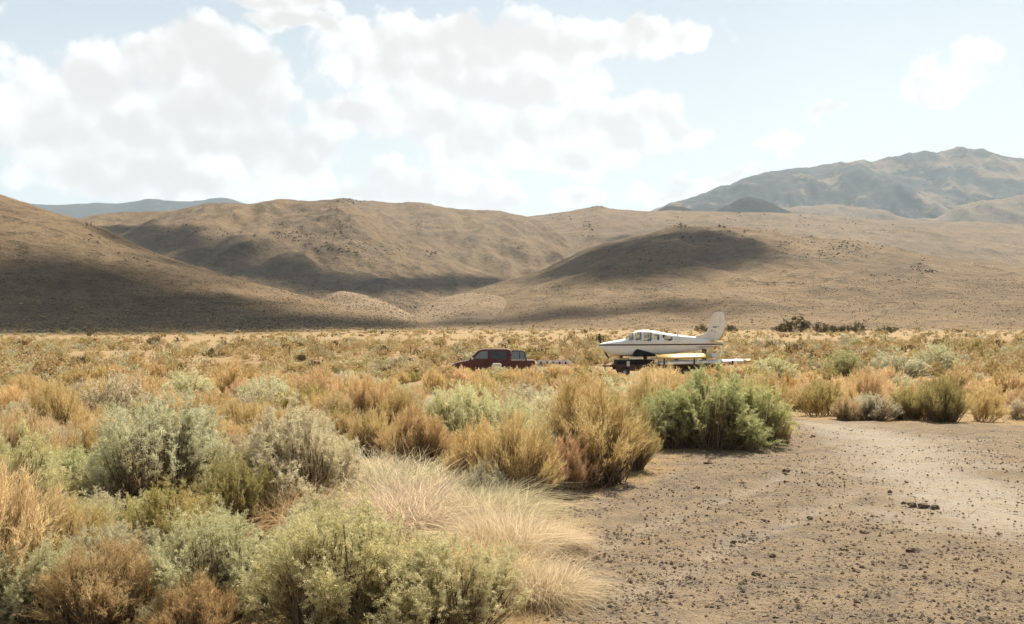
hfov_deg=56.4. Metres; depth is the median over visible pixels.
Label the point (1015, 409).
sagebrush
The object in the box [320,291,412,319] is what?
hill
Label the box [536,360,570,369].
flat trailer
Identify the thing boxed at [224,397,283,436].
rabbitbrush
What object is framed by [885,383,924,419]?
rabbitbrush
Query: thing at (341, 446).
grass clump
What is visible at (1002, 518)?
ground
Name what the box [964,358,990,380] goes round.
rabbitbrush
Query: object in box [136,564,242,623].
rabbitbrush
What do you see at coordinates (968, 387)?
rabbitbrush
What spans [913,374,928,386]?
rabbitbrush
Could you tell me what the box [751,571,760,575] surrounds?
rock
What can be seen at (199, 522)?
sagebrush
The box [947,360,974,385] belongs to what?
rabbitbrush
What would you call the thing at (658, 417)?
sagebrush
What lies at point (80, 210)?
ridge
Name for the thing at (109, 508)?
sagebrush
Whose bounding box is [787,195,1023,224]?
hill
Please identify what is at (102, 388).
rabbitbrush
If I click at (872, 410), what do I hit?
sagebrush
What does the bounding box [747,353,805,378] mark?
shrub
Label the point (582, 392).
rabbitbrush
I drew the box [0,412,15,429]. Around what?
rabbitbrush
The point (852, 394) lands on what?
rabbitbrush
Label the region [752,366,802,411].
rabbitbrush
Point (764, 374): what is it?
rabbitbrush
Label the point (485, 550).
grass clump
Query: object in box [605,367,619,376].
rabbitbrush
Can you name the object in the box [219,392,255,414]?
sagebrush
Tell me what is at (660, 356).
aircraft wing
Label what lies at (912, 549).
rock
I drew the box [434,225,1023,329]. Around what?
hill
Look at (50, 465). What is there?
sagebrush
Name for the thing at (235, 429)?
rabbitbrush
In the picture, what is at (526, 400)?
rabbitbrush
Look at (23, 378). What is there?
rabbitbrush
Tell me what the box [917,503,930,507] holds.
rock
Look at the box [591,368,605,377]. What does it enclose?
rabbitbrush
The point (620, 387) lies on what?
sagebrush
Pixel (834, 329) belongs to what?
sagebrush
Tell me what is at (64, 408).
rabbitbrush
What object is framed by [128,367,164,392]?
rabbitbrush
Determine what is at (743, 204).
hill
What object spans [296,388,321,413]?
rabbitbrush
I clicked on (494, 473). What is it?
sagebrush
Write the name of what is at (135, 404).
rabbitbrush
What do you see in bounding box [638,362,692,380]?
rabbitbrush
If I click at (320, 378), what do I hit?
rabbitbrush
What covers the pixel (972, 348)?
distant brush
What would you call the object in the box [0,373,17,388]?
sagebrush
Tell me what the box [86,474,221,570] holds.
sagebrush
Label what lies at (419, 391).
rabbitbrush
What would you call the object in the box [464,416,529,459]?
sagebrush
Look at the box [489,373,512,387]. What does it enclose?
sagebrush
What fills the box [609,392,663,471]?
rabbitbrush
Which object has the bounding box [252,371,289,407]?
sagebrush
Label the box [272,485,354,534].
sagebrush
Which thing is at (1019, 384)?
rabbitbrush
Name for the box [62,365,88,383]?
rabbitbrush
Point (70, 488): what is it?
sagebrush
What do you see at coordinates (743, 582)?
rock
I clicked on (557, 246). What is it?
hill
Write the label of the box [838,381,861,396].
rabbitbrush
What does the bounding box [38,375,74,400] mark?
rabbitbrush
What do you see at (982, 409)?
rabbitbrush
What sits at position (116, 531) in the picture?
sagebrush
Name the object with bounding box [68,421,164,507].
sagebrush
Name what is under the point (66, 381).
sagebrush
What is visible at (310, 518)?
sagebrush
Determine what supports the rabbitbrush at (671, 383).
on the ground
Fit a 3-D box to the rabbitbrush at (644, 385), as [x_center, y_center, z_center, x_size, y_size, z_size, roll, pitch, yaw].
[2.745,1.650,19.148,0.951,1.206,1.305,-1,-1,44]
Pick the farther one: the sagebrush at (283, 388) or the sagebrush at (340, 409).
the sagebrush at (283, 388)
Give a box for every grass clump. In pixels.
[68,514,148,547]
[182,428,589,526]
[187,468,422,546]
[249,465,557,543]
[313,468,504,530]
[334,433,392,455]
[343,447,454,490]
[382,459,577,501]
[386,482,613,568]
[388,465,623,537]
[397,519,608,620]
[465,532,646,621]
[530,518,627,550]
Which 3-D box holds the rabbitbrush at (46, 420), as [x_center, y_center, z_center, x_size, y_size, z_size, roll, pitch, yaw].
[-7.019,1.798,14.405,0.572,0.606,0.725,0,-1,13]
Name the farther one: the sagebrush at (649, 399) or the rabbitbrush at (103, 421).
the sagebrush at (649, 399)
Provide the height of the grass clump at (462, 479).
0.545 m
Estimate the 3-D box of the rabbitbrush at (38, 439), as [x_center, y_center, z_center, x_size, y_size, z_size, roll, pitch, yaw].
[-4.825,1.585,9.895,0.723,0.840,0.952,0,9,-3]
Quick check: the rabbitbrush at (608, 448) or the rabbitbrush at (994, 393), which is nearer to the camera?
the rabbitbrush at (608, 448)
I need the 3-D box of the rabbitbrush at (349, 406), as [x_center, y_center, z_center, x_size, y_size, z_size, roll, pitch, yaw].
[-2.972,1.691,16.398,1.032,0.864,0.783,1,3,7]
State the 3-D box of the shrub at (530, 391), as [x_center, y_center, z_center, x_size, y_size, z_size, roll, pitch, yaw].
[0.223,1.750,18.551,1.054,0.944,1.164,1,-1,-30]
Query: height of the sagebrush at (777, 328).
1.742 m
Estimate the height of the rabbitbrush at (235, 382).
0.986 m
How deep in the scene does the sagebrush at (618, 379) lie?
41.60 m
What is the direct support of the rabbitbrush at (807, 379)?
on the ground
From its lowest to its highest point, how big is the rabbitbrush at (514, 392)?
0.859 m
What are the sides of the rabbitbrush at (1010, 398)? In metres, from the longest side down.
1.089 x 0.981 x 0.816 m
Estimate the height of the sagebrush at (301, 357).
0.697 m
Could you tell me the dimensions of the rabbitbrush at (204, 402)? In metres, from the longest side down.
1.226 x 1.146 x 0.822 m
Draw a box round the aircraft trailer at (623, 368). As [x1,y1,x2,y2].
[603,349,732,375]
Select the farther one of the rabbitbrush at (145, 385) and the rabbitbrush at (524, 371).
the rabbitbrush at (524, 371)
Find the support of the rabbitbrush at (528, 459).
on the ground
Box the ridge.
[29,198,244,217]
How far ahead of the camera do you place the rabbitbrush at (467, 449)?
10.25 m
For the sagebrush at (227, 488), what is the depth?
8.07 m
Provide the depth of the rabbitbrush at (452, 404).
14.34 m
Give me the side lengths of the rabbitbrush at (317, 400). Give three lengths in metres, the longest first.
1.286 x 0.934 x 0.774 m
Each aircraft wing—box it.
[651,353,716,359]
[654,359,751,364]
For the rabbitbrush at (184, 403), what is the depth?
16.88 m
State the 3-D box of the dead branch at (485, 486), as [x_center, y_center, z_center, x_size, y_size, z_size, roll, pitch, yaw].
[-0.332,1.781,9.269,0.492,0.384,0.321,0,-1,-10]
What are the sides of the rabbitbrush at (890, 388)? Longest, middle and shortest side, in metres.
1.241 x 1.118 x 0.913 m
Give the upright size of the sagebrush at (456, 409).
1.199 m
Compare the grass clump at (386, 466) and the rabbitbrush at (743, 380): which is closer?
the grass clump at (386, 466)
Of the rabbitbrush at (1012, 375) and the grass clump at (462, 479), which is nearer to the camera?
the grass clump at (462, 479)
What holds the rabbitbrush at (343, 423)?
on the ground
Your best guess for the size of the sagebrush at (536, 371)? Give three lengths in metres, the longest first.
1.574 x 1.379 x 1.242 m
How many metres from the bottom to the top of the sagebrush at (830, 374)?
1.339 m
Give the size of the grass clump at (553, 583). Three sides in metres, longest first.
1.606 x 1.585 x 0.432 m
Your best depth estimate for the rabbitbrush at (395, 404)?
15.92 m
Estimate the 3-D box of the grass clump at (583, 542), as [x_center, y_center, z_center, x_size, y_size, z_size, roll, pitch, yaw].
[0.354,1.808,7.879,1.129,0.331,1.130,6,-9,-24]
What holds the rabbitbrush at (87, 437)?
on the ground
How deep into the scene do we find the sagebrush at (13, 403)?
18.27 m
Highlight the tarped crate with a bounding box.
[614,359,653,363]
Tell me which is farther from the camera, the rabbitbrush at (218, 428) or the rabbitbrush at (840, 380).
the rabbitbrush at (840, 380)
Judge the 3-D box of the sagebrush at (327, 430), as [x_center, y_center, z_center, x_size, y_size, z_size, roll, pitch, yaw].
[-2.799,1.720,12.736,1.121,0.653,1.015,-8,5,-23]
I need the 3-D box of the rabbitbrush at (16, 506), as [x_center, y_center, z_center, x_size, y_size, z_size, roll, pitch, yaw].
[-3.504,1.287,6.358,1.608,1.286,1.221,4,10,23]
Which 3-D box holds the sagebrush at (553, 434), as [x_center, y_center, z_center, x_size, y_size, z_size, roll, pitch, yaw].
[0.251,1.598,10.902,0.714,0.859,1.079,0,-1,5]
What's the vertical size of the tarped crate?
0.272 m
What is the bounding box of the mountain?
[651,146,1023,218]
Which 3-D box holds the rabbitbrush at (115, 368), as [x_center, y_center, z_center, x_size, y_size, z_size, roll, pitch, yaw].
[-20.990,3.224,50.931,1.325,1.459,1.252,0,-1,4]
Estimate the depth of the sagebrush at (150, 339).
99.88 m
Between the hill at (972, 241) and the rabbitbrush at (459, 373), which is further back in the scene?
the hill at (972, 241)
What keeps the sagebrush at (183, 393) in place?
on the ground
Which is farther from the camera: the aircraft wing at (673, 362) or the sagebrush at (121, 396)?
the aircraft wing at (673, 362)
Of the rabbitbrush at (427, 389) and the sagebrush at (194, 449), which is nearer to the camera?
the sagebrush at (194, 449)
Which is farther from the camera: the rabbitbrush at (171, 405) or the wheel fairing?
the wheel fairing
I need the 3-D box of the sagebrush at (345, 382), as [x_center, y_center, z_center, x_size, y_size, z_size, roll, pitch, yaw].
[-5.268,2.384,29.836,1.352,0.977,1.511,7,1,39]
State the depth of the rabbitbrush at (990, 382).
33.33 m
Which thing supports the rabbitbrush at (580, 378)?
on the ground
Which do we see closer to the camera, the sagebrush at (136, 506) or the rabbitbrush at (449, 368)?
the sagebrush at (136, 506)
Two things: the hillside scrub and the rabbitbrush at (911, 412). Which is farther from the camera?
the hillside scrub
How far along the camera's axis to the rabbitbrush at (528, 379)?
24.84 m
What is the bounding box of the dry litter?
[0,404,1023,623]
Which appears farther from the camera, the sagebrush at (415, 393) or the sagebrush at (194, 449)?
the sagebrush at (415, 393)
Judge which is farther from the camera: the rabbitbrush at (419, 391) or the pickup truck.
the pickup truck
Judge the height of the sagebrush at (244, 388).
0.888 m
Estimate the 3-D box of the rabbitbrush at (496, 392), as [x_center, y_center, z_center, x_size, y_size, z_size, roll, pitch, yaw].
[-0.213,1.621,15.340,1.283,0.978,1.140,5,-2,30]
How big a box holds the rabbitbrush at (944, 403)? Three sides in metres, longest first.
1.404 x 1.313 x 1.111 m
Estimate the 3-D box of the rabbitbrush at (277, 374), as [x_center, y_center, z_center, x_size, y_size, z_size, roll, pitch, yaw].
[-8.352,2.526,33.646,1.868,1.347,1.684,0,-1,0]
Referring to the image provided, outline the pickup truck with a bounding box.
[452,349,535,371]
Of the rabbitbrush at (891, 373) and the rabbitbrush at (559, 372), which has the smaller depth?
the rabbitbrush at (891, 373)
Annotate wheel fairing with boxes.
[618,357,641,365]
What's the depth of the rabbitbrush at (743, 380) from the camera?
38.18 m
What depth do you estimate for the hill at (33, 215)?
368.69 m
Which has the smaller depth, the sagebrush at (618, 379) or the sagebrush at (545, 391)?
the sagebrush at (545, 391)
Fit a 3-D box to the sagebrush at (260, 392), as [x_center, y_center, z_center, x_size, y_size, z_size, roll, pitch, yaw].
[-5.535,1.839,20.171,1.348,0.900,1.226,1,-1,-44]
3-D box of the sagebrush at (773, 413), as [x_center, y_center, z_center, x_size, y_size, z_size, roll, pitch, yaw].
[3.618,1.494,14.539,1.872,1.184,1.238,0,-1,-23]
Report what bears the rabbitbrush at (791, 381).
on the ground
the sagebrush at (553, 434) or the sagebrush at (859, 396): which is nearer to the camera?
the sagebrush at (553, 434)
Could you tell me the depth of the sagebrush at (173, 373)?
57.30 m
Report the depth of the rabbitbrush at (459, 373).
47.06 m
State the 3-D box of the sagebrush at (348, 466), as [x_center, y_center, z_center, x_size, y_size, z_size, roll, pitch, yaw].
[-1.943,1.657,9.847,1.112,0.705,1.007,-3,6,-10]
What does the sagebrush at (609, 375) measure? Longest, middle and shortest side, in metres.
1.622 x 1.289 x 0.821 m
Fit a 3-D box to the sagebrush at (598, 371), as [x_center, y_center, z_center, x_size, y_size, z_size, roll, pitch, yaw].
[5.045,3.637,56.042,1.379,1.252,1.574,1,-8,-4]
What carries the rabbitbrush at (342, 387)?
on the ground
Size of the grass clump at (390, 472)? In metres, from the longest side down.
4.153 x 4.150 x 0.756 m
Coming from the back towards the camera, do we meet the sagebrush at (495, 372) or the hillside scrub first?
the hillside scrub
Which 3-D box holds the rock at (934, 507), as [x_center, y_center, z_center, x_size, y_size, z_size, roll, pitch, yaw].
[4.112,1.896,9.297,0.101,0.046,0.076,1,-1,-28]
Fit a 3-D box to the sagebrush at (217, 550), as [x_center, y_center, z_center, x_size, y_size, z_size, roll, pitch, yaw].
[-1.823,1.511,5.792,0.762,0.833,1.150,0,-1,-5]
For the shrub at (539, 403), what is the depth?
14.02 m
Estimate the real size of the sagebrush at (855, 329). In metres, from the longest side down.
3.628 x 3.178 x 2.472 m
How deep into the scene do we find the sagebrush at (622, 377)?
30.70 m
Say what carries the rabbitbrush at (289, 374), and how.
on the ground
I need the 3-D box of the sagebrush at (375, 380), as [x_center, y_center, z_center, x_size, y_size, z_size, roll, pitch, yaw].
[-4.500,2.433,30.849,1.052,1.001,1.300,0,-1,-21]
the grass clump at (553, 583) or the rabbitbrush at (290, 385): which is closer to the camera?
the grass clump at (553, 583)
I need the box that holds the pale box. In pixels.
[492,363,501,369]
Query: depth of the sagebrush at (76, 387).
26.22 m
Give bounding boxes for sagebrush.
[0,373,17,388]
[0,399,52,421]
[0,415,87,533]
[0,525,89,606]
[0,532,100,623]
[1,444,81,500]
[6,391,29,415]
[35,371,51,382]
[37,441,97,499]
[41,421,90,448]
[50,371,76,386]
[55,516,169,581]
[57,496,121,532]
[64,485,138,523]
[66,376,85,394]
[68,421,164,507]
[74,369,149,418]
[77,387,234,510]
[78,495,117,517]
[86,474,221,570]
[94,400,119,415]
[115,487,177,531]
[132,412,164,433]
[135,494,268,623]
[140,442,217,496]
[146,336,162,345]
[147,504,277,594]
[158,367,220,398]
[166,368,180,379]
[176,389,194,400]
[192,445,288,538]
[193,403,223,417]
[210,429,242,466]
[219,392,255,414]
[221,418,318,486]
[227,379,283,407]
[228,388,383,514]
[230,481,475,623]
[231,424,254,444]
[238,378,260,396]
[247,511,354,610]
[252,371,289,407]
[268,504,357,543]
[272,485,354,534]
[274,389,297,409]
[290,379,327,409]
[292,353,305,360]
[297,426,331,449]
[302,421,342,445]
[305,447,370,483]
[316,401,359,433]
[331,373,361,392]
[336,525,535,623]
[359,375,385,386]
[379,343,391,354]
[391,381,421,402]
[408,371,421,381]
[413,378,499,451]
[458,455,512,497]
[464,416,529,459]
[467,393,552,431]
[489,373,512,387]
[490,366,509,381]
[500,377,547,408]
[514,416,562,485]
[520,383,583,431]
[529,385,553,400]
[533,363,550,381]
[542,374,553,385]
[571,366,587,379]
[574,361,593,375]
[589,364,607,377]
[596,371,614,387]
[597,392,637,421]
[601,371,619,382]
[609,376,623,388]
[613,370,672,388]
[613,377,655,401]
[635,385,710,448]
[635,389,667,414]
[658,357,789,450]
[694,324,707,331]
[702,372,800,446]
[725,325,738,331]
[734,361,765,380]
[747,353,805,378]
[748,357,777,381]
[770,324,786,331]
[780,314,811,331]
[810,320,830,332]
[820,364,841,382]
[821,346,861,375]
[825,325,843,332]
[838,325,852,332]
[851,321,865,331]
[851,391,905,420]
[851,392,886,408]
[862,349,934,379]
[875,326,898,332]
[887,372,912,389]
[890,379,930,394]
[907,341,964,375]
[929,377,941,387]
[965,370,984,381]
[1006,399,1023,419]
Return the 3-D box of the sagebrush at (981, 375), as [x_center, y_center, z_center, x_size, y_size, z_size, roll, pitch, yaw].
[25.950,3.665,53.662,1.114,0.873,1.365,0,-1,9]
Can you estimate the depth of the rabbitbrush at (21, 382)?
21.22 m
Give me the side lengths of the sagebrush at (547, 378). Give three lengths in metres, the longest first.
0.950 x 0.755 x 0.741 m
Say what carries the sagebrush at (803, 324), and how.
on the ground
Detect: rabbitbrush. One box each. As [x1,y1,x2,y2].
[0,374,45,392]
[0,382,28,417]
[0,388,30,416]
[0,399,77,458]
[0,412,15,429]
[0,445,85,588]
[1,371,57,398]
[12,374,86,428]
[12,528,176,623]
[17,368,40,388]
[21,428,67,465]
[29,412,61,429]
[37,487,120,549]
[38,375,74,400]
[38,417,75,437]
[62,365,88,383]
[63,413,111,462]
[69,409,96,433]
[70,373,135,406]
[74,409,137,443]
[80,403,109,423]
[89,365,109,378]
[100,372,145,393]
[105,362,127,379]
[121,367,132,378]
[126,370,162,406]
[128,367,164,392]
[130,399,145,417]
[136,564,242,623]
[147,360,166,377]
[149,387,197,415]
[152,387,185,418]
[152,406,227,443]
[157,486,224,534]
[185,388,225,411]
[190,384,244,406]
[203,355,270,395]
[206,413,237,447]
[213,396,255,428]
[215,367,247,393]
[217,417,243,449]
[224,376,251,398]
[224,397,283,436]
[234,396,293,444]
[251,367,295,391]
[268,380,298,403]
[286,371,301,379]
[286,400,337,439]
[287,365,345,399]
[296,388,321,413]
[300,362,336,390]
[304,389,348,412]
[312,388,343,411]
[313,391,364,422]
[323,371,376,397]
[326,409,354,438]
[333,368,361,387]
[340,366,393,428]
[342,404,398,455]
[366,399,458,467]
[375,371,402,391]
[375,384,426,432]
[382,532,493,611]
[395,369,409,382]
[397,373,410,384]
[406,385,426,401]
[409,381,431,397]
[416,395,452,411]
[419,363,447,395]
[423,388,486,430]
[437,411,508,481]
[438,363,458,377]
[441,378,457,393]
[444,371,451,379]
[446,365,457,380]
[451,368,469,385]
[455,374,488,393]
[456,368,473,380]
[464,371,506,399]
[465,403,575,500]
[471,367,488,380]
[475,376,499,392]
[479,384,523,412]
[486,363,509,372]
[494,371,504,382]
[498,366,520,382]
[500,386,532,404]
[502,368,545,395]
[515,369,534,380]
[515,394,535,409]
[521,369,539,381]
[522,363,546,382]
[522,366,661,488]
[532,376,547,392]
[536,431,604,495]
[543,361,561,381]
[546,365,571,378]
[546,369,576,392]
[563,363,580,376]
[570,380,605,412]
[573,366,606,391]
[580,379,601,389]
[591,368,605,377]
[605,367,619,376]
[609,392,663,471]
[616,368,661,407]
[620,364,674,407]
[636,361,663,371]
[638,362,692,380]
[649,370,691,400]
[677,373,704,393]
[703,364,725,377]
[707,370,730,388]
[709,364,735,381]
[724,361,745,380]
[740,370,759,384]
[745,366,783,388]
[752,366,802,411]
[771,410,793,443]
[779,370,802,405]
[781,386,806,411]
[792,369,829,390]
[793,375,812,407]
[793,377,849,416]
[796,379,813,411]
[799,375,828,412]
[825,375,846,386]
[829,393,863,420]
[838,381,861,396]
[840,367,883,391]
[841,364,893,403]
[841,383,858,408]
[871,367,895,377]
[881,364,907,386]
[881,379,904,407]
[885,378,926,402]
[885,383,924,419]
[904,370,973,421]
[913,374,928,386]
[935,369,970,388]
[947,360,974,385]
[962,379,982,400]
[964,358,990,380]
[964,382,1005,412]
[965,376,1006,399]
[965,386,1010,421]
[982,385,1010,402]
[992,367,1016,392]
[999,369,1023,394]
[999,386,1023,416]
[1002,368,1023,388]
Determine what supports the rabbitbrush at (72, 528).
on the ground
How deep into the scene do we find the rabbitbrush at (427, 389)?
30.64 m
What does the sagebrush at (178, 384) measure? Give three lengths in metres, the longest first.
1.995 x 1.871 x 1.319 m
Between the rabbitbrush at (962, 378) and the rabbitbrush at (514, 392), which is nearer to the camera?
the rabbitbrush at (514, 392)
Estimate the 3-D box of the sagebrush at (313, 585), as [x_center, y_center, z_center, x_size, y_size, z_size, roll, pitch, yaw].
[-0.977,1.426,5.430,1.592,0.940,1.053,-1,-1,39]
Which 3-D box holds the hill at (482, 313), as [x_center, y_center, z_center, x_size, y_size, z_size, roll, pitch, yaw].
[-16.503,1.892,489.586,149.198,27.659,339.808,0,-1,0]
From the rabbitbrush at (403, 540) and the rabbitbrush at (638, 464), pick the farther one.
the rabbitbrush at (638, 464)
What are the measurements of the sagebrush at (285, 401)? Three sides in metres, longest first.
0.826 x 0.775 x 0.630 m
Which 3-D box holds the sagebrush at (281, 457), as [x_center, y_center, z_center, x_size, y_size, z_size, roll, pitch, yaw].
[-2.036,1.353,8.957,1.515,1.288,1.673,-1,2,7]
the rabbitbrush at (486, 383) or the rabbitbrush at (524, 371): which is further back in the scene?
the rabbitbrush at (524, 371)
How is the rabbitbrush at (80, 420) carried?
on the ground
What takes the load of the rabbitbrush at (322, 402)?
on the ground
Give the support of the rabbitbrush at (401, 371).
on the ground
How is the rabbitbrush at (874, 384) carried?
on the ground
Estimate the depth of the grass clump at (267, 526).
8.16 m
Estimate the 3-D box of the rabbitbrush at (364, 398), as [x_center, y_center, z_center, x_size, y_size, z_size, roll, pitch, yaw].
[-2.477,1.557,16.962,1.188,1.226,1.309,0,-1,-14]
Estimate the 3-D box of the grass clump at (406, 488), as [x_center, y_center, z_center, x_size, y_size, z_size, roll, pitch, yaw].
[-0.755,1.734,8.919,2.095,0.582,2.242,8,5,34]
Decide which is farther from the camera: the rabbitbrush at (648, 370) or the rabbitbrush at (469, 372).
the rabbitbrush at (648, 370)
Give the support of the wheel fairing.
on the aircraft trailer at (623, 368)
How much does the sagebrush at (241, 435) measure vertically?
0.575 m
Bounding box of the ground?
[0,328,1023,623]
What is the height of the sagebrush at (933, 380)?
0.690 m
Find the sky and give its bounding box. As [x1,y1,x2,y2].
[0,0,1023,216]
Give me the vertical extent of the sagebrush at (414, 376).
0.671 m
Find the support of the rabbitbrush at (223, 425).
on the ground
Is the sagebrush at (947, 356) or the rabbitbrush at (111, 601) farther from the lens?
the sagebrush at (947, 356)
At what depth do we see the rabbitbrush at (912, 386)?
21.27 m
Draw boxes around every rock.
[738,580,747,584]
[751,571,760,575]
[859,530,868,533]
[906,547,920,552]
[907,502,916,506]
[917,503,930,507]
[930,505,939,509]
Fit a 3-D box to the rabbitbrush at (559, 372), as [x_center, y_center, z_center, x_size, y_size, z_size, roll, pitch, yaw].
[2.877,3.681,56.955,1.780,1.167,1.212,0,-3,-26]
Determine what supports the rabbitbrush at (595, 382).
on the ground
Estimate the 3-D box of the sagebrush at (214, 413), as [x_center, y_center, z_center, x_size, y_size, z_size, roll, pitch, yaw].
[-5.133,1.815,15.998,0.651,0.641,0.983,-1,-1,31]
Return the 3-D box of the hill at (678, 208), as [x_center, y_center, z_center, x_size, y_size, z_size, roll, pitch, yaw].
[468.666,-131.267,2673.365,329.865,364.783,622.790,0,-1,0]
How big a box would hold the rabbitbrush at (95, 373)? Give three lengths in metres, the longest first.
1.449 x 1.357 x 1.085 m
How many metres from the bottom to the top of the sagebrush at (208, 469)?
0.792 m
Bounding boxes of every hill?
[0,194,437,329]
[75,199,505,312]
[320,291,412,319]
[332,198,582,279]
[410,293,507,324]
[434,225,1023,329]
[528,206,1023,265]
[657,206,694,210]
[717,197,791,212]
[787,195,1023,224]
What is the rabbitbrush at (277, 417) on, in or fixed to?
on the ground
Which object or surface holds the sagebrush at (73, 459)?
on the ground
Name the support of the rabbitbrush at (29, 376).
on the ground
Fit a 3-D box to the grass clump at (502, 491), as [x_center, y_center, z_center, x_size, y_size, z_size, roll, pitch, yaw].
[-0.261,1.724,8.688,2.836,0.568,2.874,-4,0,22]
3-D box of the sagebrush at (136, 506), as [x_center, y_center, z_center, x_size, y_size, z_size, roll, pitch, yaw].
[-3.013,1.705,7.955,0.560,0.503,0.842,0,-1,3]
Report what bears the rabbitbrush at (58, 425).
on the ground
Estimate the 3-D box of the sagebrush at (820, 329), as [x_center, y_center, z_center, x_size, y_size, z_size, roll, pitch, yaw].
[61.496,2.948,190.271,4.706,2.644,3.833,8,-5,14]
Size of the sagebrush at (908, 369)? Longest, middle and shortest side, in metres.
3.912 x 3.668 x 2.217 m
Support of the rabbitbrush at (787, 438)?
on the ground
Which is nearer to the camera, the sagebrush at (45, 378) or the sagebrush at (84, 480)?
the sagebrush at (84, 480)
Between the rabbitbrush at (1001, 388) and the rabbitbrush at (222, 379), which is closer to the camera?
the rabbitbrush at (1001, 388)
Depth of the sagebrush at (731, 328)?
189.54 m
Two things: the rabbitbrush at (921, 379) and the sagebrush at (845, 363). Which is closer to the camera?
the rabbitbrush at (921, 379)
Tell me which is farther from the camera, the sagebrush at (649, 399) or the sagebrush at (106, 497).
the sagebrush at (649, 399)
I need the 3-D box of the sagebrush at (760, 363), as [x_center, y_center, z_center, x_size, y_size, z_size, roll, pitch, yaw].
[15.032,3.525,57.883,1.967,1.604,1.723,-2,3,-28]
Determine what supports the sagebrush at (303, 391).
on the ground
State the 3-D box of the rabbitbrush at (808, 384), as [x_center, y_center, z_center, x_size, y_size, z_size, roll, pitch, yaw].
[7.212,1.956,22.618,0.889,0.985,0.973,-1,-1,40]
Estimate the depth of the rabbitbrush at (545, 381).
38.55 m
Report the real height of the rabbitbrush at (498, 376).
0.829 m
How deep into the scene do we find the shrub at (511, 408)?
13.11 m
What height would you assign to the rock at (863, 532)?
0.048 m
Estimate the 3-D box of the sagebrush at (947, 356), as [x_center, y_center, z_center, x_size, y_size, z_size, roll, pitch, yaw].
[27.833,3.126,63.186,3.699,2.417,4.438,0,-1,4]
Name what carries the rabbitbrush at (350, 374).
on the ground
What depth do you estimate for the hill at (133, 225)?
1032.12 m
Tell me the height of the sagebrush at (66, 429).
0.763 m
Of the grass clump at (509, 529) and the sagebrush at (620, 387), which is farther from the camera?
the sagebrush at (620, 387)
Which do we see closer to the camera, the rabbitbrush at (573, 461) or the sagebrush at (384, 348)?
the rabbitbrush at (573, 461)
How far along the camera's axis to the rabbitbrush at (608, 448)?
11.03 m
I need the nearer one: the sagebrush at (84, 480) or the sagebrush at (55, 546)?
the sagebrush at (55, 546)
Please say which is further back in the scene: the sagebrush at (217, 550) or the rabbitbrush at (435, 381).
the rabbitbrush at (435, 381)
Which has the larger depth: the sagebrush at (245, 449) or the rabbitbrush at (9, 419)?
the rabbitbrush at (9, 419)
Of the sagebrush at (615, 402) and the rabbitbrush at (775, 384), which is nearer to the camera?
the sagebrush at (615, 402)
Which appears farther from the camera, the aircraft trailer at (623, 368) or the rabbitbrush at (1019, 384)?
the aircraft trailer at (623, 368)
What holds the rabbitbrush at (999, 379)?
on the ground
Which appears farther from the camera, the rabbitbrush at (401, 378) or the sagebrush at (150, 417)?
the rabbitbrush at (401, 378)
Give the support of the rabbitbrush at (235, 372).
on the ground
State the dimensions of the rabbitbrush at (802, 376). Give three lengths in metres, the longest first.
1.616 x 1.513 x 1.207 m
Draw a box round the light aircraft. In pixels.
[598,312,727,358]
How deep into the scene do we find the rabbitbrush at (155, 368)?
56.89 m
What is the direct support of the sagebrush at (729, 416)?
on the ground
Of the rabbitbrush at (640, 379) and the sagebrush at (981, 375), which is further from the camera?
the sagebrush at (981, 375)
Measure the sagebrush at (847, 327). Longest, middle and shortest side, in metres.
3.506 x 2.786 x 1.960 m
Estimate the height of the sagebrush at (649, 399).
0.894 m
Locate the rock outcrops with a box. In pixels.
[83,198,937,316]
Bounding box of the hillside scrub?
[0,199,1023,332]
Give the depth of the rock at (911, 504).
9.45 m
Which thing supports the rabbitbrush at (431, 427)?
on the ground
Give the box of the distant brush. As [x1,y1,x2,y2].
[0,300,1023,381]
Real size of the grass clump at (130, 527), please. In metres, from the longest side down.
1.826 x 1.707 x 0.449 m
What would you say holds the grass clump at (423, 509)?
on the ground
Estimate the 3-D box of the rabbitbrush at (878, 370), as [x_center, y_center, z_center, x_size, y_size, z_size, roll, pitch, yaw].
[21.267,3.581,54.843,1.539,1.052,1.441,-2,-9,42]
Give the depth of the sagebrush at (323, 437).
11.70 m
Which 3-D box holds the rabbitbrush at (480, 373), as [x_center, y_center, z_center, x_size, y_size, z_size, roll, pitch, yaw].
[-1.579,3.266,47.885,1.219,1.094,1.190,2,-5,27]
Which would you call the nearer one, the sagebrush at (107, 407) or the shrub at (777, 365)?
the sagebrush at (107, 407)
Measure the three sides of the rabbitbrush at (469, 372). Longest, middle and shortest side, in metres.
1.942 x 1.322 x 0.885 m
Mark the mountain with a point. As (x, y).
(924, 184)

